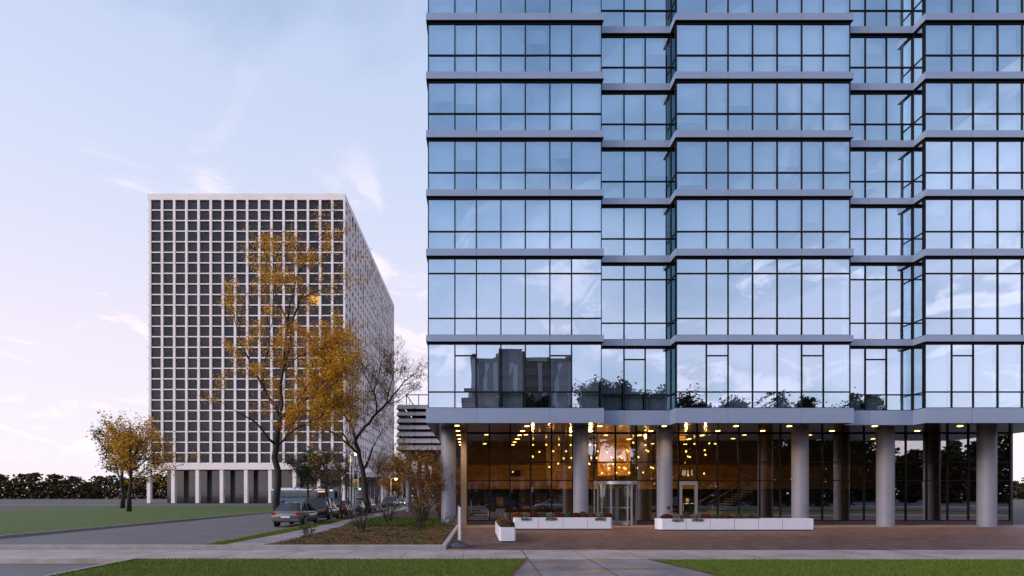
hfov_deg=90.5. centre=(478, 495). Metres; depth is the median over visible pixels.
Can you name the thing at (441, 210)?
window
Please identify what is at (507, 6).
window
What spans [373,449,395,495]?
dark tree
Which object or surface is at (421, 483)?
shrub
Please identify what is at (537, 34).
window
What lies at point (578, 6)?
window
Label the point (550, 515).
bedding plant
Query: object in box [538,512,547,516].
bedding plant
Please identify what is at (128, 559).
kerb
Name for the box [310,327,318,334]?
window
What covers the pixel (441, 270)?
window
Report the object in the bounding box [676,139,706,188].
window
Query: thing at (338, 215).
window
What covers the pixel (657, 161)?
window
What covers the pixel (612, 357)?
window
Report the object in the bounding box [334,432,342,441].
window
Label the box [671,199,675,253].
window
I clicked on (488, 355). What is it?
window
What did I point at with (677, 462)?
lobby window
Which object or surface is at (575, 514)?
bedding plant
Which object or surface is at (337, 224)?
window
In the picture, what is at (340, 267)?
window
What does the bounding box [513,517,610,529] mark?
planter
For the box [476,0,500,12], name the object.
window
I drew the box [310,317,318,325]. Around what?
window
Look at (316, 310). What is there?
window
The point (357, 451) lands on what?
street tree
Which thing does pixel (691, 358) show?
window
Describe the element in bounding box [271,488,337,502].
city bus
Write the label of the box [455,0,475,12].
window
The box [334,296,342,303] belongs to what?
window
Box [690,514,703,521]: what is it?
bedding plant
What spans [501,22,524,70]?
window
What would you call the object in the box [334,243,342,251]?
window
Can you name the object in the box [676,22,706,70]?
window
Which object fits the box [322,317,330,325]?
window
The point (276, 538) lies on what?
side path
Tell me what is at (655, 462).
lobby window
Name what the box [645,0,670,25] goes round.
window
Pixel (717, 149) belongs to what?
window
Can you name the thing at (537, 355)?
window
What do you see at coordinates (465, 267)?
window
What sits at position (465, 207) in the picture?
window
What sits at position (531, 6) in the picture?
window
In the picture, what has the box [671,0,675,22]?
window
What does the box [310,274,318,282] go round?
window
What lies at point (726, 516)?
bedding plant
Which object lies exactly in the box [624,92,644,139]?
window
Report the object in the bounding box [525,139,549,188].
window
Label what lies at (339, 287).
window
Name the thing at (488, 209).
window
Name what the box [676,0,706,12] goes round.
window
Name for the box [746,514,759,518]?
bedding plant
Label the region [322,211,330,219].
window
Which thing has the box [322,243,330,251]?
window
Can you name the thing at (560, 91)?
window
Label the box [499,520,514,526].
bedding plant
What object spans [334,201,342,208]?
window
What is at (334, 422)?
window
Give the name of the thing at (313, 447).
window
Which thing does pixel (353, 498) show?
street lamp
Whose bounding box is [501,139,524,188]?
window
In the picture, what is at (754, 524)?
planter
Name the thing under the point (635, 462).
lobby window
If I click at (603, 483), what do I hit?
revolving door
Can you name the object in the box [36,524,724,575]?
fallen leaves
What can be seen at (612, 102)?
window
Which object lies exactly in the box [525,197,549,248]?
window
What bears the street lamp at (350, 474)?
on the side street at (199, 532)
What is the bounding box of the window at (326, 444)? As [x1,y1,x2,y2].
[322,443,330,451]
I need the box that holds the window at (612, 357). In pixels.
[602,347,623,409]
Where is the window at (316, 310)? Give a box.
[310,306,318,314]
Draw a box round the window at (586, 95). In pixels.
[572,81,601,129]
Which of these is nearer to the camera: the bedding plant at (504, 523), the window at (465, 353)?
the bedding plant at (504, 523)
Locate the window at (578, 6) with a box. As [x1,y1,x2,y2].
[572,0,601,12]
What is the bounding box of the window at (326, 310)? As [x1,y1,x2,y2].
[322,306,330,314]
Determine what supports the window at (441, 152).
in the glass apartment tower
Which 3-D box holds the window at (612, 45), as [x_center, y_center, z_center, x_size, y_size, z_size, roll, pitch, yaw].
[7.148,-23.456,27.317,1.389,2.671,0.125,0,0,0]
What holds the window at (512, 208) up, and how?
in the glass apartment tower
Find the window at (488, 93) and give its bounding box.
[476,81,500,129]
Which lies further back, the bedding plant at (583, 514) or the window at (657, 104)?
the window at (657, 104)
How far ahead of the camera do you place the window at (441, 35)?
26.54 m
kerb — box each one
[0,511,272,538]
[0,524,457,549]
[43,506,399,575]
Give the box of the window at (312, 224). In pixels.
[310,222,318,230]
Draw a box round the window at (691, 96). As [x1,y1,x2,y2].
[676,81,706,129]
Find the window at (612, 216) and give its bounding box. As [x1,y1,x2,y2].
[602,206,623,254]
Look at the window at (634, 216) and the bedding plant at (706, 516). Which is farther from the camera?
the window at (634, 216)
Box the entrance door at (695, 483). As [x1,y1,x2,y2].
[679,481,697,516]
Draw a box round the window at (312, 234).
[310,232,318,240]
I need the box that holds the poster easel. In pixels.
[495,496,503,519]
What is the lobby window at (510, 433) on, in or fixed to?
in the glass apartment tower
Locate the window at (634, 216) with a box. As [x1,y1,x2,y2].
[624,206,644,254]
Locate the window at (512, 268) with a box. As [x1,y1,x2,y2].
[501,257,524,334]
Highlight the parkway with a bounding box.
[63,506,404,573]
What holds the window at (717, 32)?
in the glass apartment tower
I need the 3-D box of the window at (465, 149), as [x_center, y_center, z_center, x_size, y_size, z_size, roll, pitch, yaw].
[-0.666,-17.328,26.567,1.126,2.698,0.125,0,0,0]
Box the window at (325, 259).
[322,253,330,261]
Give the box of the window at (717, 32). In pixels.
[707,22,727,70]
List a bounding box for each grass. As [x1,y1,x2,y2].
[200,510,381,544]
[650,558,1023,575]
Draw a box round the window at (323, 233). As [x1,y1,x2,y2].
[322,232,330,240]
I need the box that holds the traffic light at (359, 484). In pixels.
[347,472,360,496]
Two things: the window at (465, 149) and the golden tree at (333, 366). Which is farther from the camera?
the golden tree at (333, 366)
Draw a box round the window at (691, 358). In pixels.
[676,343,706,407]
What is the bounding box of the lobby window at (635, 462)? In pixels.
[616,433,636,480]
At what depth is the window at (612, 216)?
27.29 m
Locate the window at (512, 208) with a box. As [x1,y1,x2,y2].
[501,197,524,248]
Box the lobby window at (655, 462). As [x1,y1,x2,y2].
[637,433,656,520]
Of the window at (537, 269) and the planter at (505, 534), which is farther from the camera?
the window at (537, 269)
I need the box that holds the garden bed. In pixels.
[273,511,457,544]
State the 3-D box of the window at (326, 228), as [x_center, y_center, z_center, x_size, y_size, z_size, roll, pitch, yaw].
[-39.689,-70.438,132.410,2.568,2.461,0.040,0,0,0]
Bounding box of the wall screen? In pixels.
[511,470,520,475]
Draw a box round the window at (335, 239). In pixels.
[334,232,342,240]
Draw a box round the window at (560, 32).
[550,22,571,70]
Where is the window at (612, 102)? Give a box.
[602,92,623,139]
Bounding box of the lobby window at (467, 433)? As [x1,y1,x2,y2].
[467,433,488,520]
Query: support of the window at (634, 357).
in the glass apartment tower
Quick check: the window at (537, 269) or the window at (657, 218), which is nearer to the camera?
the window at (537, 269)
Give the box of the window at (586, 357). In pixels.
[572,343,601,407]
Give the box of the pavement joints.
[223,549,940,575]
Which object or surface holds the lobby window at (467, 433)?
in the glass apartment tower
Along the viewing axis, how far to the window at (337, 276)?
132.42 m
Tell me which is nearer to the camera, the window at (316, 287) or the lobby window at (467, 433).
the lobby window at (467, 433)
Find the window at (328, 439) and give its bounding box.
[322,432,330,441]
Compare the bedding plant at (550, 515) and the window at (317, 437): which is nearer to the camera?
the bedding plant at (550, 515)
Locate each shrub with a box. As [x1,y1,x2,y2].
[298,522,316,536]
[344,503,375,530]
[362,490,403,523]
[388,430,462,521]
[407,497,433,528]
[419,462,460,519]
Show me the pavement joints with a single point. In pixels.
(601, 566)
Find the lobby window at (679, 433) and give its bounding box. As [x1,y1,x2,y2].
[679,433,696,480]
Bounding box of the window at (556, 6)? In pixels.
[550,0,571,12]
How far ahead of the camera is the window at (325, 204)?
132.42 m
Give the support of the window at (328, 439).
in the white slab high rise
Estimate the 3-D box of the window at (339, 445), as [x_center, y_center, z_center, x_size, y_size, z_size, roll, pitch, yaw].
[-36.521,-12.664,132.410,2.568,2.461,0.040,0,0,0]
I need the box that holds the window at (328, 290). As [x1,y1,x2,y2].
[322,285,330,293]
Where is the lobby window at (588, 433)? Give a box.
[588,433,593,512]
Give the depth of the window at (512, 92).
26.54 m
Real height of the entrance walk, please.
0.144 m
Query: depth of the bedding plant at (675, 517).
25.65 m
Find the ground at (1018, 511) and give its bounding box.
[0,496,1023,524]
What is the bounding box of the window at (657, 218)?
[645,206,670,254]
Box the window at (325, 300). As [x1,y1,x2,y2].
[322,296,330,303]
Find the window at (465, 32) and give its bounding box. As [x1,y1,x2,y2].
[455,22,475,70]
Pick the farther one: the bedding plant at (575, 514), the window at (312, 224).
the window at (312, 224)
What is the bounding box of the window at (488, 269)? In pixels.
[476,257,500,334]
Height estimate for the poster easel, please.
1.850 m
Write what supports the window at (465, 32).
in the glass apartment tower
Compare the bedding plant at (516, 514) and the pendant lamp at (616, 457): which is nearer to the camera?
the bedding plant at (516, 514)
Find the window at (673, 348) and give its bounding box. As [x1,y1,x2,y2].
[671,343,675,409]
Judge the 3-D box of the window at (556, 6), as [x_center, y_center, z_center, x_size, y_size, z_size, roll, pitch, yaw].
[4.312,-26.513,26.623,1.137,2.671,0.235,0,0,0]
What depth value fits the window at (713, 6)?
26.54 m
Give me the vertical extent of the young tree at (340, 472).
6.778 m
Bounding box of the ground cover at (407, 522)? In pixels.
[269,516,452,544]
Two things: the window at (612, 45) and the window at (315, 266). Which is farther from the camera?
the window at (315, 266)
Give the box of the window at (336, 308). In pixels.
[334,306,342,314]
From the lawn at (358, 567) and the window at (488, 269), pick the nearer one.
the lawn at (358, 567)
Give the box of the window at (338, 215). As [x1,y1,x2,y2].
[334,211,342,219]
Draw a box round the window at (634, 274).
[624,264,644,338]
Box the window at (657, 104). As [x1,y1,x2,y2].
[645,92,670,139]
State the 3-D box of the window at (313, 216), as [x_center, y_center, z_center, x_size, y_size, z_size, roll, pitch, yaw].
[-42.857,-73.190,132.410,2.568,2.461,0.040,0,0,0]
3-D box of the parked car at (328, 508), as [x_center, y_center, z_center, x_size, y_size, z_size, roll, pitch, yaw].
[-11.844,1.010,38.600,2.160,1.791,4.770,0,0,-3]
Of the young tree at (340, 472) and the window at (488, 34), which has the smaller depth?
the window at (488, 34)
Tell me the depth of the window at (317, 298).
132.42 m
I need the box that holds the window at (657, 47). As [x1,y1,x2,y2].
[645,35,670,82]
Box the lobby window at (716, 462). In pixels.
[697,433,717,513]
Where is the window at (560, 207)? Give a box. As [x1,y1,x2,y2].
[550,197,571,248]
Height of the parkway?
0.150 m
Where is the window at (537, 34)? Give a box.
[525,22,549,70]
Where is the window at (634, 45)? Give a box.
[624,35,644,82]
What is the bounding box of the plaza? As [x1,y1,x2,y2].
[446,527,1023,549]
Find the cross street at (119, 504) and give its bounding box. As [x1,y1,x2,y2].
[0,504,403,505]
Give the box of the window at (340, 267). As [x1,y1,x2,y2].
[334,264,342,272]
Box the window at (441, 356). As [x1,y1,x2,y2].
[428,343,454,407]
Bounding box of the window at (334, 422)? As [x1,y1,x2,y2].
[334,422,342,430]
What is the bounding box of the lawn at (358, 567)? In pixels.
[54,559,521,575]
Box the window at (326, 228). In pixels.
[322,222,330,230]
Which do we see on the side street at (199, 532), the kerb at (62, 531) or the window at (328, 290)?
the kerb at (62, 531)
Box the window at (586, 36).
[572,22,601,70]
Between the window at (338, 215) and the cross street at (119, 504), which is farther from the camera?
the window at (338, 215)
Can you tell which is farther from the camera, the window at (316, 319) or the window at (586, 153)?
the window at (316, 319)
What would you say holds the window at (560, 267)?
in the glass apartment tower
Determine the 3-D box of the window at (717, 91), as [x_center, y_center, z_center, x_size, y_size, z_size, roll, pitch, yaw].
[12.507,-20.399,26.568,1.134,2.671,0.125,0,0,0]
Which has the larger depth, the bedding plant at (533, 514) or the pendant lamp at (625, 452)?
the pendant lamp at (625, 452)
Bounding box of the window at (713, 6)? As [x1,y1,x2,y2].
[707,0,727,12]
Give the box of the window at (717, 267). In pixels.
[707,257,727,334]
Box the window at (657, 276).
[645,264,670,338]
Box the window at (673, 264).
[671,258,675,337]
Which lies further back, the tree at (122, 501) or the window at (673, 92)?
the tree at (122, 501)
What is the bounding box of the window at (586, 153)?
[572,139,601,188]
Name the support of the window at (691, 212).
in the glass apartment tower
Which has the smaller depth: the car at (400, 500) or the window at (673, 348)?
the window at (673, 348)
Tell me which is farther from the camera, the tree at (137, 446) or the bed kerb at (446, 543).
the tree at (137, 446)
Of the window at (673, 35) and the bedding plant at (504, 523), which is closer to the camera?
the bedding plant at (504, 523)
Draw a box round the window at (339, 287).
[334,285,342,293]
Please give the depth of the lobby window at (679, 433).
30.60 m
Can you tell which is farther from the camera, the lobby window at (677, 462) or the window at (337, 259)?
the window at (337, 259)
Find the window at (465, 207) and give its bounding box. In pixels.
[455,197,475,248]
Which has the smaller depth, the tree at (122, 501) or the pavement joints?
the pavement joints
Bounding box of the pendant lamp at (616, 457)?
[616,442,616,472]
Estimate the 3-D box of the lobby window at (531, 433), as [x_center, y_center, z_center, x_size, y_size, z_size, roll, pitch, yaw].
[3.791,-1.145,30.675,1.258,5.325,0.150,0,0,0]
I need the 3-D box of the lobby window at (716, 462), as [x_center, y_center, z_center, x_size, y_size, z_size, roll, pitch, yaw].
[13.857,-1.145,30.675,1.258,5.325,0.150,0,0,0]
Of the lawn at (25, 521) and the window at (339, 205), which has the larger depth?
the window at (339, 205)
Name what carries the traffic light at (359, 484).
on the side street at (199, 532)
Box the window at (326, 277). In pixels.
[322,274,330,282]
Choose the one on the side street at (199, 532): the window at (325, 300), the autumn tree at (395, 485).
the autumn tree at (395, 485)
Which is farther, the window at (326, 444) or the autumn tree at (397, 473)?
the window at (326, 444)
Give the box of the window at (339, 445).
[334,443,342,450]
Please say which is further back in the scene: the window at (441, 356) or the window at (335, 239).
the window at (335, 239)
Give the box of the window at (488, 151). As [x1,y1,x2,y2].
[476,139,500,188]
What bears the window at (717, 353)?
in the glass apartment tower
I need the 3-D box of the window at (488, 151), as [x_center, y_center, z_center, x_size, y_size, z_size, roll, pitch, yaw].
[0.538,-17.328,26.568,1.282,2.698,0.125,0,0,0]
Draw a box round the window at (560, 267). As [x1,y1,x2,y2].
[550,257,571,334]
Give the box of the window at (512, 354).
[501,343,524,407]
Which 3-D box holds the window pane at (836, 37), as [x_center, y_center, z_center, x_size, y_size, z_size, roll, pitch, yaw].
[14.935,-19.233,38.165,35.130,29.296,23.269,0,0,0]
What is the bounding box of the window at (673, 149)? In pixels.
[671,141,675,195]
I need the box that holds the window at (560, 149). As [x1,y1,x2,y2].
[550,139,571,188]
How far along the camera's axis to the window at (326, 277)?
132.42 m
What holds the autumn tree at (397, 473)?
on the side street at (199, 532)
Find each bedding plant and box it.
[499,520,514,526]
[512,512,522,518]
[521,513,531,520]
[529,511,537,516]
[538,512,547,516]
[545,512,556,520]
[552,512,563,516]
[563,512,572,516]
[571,512,579,516]
[577,511,587,516]
[587,512,595,516]
[594,512,604,520]
[603,512,612,516]
[660,513,671,518]
[672,514,682,521]
[680,514,690,518]
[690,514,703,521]
[699,514,710,518]
[710,514,721,518]
[721,514,732,518]
[733,514,745,518]
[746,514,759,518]
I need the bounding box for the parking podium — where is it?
[396,394,460,511]
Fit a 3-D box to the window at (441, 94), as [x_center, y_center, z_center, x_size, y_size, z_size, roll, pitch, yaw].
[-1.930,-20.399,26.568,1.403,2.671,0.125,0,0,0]
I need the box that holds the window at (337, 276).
[334,274,342,282]
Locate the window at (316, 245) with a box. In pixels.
[310,243,318,251]
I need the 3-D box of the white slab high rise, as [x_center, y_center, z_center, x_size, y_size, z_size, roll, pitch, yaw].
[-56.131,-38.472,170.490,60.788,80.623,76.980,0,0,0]
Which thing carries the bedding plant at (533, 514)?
in the planter at (567, 523)
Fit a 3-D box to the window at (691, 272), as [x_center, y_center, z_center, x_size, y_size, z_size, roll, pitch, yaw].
[11.152,-10.450,26.567,1.576,4.116,0.125,0,0,0]
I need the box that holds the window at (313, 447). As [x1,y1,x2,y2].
[310,443,318,450]
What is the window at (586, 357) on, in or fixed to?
in the glass apartment tower
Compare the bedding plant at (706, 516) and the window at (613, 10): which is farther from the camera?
the window at (613, 10)
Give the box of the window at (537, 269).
[525,257,549,334]
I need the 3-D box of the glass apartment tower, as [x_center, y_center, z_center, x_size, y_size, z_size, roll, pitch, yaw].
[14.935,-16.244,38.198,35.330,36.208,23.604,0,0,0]
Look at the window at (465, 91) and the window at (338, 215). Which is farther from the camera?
the window at (338, 215)
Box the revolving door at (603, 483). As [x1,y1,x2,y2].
[594,481,636,525]
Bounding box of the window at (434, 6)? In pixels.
[428,0,454,12]
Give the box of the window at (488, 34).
[476,22,500,70]
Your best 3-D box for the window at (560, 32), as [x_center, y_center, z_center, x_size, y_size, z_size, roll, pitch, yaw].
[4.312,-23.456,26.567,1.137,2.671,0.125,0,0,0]
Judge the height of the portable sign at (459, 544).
1.419 m
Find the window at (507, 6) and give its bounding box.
[501,0,524,12]
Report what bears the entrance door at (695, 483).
in the glass apartment tower
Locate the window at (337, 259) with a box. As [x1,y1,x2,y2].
[334,253,342,261]
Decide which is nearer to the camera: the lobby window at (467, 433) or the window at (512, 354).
the window at (512, 354)
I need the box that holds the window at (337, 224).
[334,222,342,230]
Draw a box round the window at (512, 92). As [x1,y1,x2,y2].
[501,81,524,129]
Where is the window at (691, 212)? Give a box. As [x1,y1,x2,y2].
[676,197,706,248]
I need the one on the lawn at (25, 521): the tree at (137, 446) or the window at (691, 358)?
the tree at (137, 446)
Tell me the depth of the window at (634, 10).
27.29 m
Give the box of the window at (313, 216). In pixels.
[310,211,318,219]
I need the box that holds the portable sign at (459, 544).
[450,505,468,547]
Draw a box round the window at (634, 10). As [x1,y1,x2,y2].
[624,0,644,25]
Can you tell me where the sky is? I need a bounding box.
[0,0,1023,495]
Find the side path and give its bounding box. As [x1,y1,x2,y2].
[199,506,416,549]
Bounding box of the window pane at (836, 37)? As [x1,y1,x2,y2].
[729,0,1023,409]
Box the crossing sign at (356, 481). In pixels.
[354,479,357,515]
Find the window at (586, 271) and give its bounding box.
[572,257,601,334]
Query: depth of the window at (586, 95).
26.54 m
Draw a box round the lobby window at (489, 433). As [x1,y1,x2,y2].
[489,433,509,520]
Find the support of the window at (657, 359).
in the glass apartment tower
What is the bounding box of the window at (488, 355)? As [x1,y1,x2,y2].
[476,343,500,407]
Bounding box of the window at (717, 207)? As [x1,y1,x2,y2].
[707,197,727,248]
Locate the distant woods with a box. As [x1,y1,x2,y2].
[0,472,1023,498]
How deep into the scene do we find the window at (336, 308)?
132.42 m
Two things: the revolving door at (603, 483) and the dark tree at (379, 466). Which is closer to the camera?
the revolving door at (603, 483)
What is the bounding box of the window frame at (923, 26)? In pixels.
[728,0,1023,409]
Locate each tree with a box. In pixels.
[86,415,166,507]
[92,409,201,511]
[194,200,377,511]
[278,330,427,512]
[280,446,335,498]
[308,445,352,497]
[325,435,359,517]
[336,453,368,496]
[364,442,400,504]
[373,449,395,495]
[377,472,405,496]
[381,452,414,499]
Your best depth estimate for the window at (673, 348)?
26.92 m
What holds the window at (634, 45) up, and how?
in the glass apartment tower
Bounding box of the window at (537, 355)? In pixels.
[525,343,549,407]
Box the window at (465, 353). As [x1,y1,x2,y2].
[455,343,475,407]
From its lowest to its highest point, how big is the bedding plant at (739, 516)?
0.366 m
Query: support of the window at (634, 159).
in the glass apartment tower
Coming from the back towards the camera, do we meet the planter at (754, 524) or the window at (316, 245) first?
the window at (316, 245)
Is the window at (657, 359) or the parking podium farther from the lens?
the parking podium
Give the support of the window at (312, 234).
in the white slab high rise
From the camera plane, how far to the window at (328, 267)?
132.42 m
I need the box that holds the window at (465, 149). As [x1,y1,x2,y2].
[455,139,475,188]
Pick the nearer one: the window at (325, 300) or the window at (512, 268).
the window at (512, 268)
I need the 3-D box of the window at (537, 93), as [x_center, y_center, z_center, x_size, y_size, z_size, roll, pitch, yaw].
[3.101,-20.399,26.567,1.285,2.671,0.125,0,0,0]
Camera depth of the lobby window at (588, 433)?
30.60 m
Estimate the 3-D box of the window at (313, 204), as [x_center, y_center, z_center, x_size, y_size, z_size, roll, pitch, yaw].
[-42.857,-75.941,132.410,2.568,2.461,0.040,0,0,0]
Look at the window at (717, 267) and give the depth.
26.54 m
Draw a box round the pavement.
[0,550,1023,563]
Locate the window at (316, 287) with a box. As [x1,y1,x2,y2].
[310,285,318,293]
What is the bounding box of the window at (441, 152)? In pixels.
[428,139,454,188]
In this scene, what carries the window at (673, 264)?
in the glass apartment tower
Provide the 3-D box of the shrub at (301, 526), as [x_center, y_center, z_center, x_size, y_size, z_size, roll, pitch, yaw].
[-6.899,1.380,20.578,0.776,0.726,0.858,0,0,34]
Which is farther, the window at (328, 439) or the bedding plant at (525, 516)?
the window at (328, 439)
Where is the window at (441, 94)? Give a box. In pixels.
[428,81,454,129]
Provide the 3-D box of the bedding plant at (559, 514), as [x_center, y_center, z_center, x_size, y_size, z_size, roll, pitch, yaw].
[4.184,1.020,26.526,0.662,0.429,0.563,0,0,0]
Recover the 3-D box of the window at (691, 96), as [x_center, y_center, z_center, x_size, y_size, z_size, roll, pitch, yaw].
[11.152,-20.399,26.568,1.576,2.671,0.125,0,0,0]
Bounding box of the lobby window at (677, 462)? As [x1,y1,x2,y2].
[673,433,678,513]
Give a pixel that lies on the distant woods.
(53, 487)
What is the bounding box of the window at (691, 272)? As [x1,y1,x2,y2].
[676,257,706,334]
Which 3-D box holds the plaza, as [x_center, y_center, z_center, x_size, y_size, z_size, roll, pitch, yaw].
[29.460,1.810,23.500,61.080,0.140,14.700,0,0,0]
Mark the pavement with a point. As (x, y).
(56, 556)
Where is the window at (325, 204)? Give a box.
[322,201,330,208]
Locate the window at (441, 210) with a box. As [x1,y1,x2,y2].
[428,197,454,248]
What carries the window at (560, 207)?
in the glass apartment tower
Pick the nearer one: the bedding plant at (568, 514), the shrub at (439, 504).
the bedding plant at (568, 514)
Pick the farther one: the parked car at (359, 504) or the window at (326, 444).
the window at (326, 444)
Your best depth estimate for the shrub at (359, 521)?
23.93 m
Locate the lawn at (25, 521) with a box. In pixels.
[0,505,272,534]
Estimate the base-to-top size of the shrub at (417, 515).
1.849 m
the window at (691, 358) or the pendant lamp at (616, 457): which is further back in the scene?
the pendant lamp at (616, 457)
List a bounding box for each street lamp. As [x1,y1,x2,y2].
[314,451,354,514]
[350,452,356,499]
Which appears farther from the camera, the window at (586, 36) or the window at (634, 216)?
the window at (634, 216)
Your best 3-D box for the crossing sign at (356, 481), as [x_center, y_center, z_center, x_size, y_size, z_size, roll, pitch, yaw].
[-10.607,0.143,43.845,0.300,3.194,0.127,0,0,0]
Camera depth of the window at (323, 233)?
132.42 m
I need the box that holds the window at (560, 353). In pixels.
[550,343,571,407]
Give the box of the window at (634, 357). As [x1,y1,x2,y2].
[624,347,644,409]
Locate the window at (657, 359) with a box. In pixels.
[645,347,670,409]
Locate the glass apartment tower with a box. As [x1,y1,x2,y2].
[426,0,1023,526]
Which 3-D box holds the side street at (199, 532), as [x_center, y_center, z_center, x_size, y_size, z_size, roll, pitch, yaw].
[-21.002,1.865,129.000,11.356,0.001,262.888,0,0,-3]
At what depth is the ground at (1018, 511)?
128.36 m
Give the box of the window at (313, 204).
[310,201,318,208]
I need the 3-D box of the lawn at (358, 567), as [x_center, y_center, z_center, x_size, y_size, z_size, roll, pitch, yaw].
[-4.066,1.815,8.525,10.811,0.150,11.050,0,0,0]
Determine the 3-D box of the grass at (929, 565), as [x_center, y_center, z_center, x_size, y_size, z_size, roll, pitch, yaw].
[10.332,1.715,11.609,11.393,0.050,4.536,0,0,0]
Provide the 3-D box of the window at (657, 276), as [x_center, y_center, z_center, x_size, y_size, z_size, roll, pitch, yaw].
[9.673,-10.450,27.317,1.381,4.116,0.125,0,0,0]
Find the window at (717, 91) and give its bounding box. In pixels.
[707,81,727,129]
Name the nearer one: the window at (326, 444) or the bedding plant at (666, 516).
the bedding plant at (666, 516)
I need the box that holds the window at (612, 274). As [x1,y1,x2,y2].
[602,264,623,338]
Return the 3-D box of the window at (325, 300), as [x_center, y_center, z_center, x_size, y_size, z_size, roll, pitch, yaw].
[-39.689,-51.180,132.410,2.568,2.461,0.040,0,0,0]
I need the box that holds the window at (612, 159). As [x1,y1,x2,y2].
[602,149,623,197]
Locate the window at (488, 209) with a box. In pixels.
[476,197,500,248]
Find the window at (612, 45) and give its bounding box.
[602,35,623,82]
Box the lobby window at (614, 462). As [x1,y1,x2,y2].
[594,433,615,480]
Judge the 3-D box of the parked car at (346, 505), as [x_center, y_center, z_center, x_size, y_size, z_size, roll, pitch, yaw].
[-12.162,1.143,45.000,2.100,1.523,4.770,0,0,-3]
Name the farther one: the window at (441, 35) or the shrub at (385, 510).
the shrub at (385, 510)
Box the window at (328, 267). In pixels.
[322,264,330,272]
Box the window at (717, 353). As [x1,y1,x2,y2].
[707,343,727,407]
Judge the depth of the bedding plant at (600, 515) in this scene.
26.33 m
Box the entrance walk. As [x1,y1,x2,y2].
[511,559,716,575]
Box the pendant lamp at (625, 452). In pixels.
[625,436,625,468]
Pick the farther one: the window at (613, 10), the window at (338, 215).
the window at (338, 215)
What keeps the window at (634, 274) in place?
in the glass apartment tower
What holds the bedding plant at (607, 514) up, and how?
in the planter at (567, 523)
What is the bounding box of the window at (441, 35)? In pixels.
[428,22,454,70]
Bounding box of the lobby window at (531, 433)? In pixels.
[531,433,551,511]
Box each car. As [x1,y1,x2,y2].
[271,502,318,526]
[305,498,340,519]
[335,500,351,515]
[347,500,364,513]
[356,497,376,512]
[382,497,396,507]
[397,498,405,505]
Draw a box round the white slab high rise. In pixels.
[147,194,402,502]
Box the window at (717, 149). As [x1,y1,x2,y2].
[707,139,727,188]
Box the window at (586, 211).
[572,197,601,248]
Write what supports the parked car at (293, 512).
on the side street at (199, 532)
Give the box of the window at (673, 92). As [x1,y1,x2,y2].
[671,83,675,137]
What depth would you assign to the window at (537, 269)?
26.54 m
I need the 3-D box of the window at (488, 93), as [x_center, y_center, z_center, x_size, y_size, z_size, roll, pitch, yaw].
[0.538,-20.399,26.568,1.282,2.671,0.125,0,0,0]
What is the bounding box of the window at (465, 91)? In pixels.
[455,81,475,129]
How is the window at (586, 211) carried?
in the glass apartment tower
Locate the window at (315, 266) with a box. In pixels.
[310,264,318,272]
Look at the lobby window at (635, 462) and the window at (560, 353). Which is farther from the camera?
the lobby window at (635, 462)
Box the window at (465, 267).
[455,257,475,334]
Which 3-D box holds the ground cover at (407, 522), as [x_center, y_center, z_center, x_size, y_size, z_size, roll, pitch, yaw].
[-4.482,1.454,27.830,6.479,0.535,22.353,0,0,0]
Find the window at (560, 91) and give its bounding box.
[550,81,571,129]
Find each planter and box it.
[495,521,515,541]
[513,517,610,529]
[655,518,813,529]
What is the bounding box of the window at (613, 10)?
[602,0,623,25]
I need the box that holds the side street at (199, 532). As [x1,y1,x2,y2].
[0,500,431,575]
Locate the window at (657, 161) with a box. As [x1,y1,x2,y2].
[645,149,670,197]
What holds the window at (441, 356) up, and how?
in the glass apartment tower
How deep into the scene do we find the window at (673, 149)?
26.92 m
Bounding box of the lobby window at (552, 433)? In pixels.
[552,433,572,513]
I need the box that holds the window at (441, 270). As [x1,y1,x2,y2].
[428,257,454,334]
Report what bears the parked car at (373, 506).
on the side street at (199, 532)
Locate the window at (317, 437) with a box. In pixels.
[310,432,318,441]
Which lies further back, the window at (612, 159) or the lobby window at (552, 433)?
the lobby window at (552, 433)
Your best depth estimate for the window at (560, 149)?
26.54 m
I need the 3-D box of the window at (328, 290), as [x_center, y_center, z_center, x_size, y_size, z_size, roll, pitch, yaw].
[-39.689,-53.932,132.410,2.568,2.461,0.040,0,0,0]
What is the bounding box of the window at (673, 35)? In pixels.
[671,24,675,79]
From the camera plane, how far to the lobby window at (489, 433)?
30.60 m
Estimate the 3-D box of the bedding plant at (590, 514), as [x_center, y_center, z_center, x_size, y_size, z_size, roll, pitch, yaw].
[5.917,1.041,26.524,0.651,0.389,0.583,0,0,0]
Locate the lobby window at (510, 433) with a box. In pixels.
[510,433,530,520]
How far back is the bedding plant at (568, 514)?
26.37 m
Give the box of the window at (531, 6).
[525,0,549,12]
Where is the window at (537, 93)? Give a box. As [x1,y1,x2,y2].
[525,81,549,129]
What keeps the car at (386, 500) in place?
on the side street at (199, 532)
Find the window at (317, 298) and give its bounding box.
[310,296,318,303]
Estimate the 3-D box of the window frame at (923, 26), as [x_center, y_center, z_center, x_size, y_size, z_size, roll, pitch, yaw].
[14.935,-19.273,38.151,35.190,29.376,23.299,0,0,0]
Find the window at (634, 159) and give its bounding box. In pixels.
[624,149,644,197]
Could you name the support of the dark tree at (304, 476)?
on the lawn at (25, 521)
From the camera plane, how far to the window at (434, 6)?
26.54 m

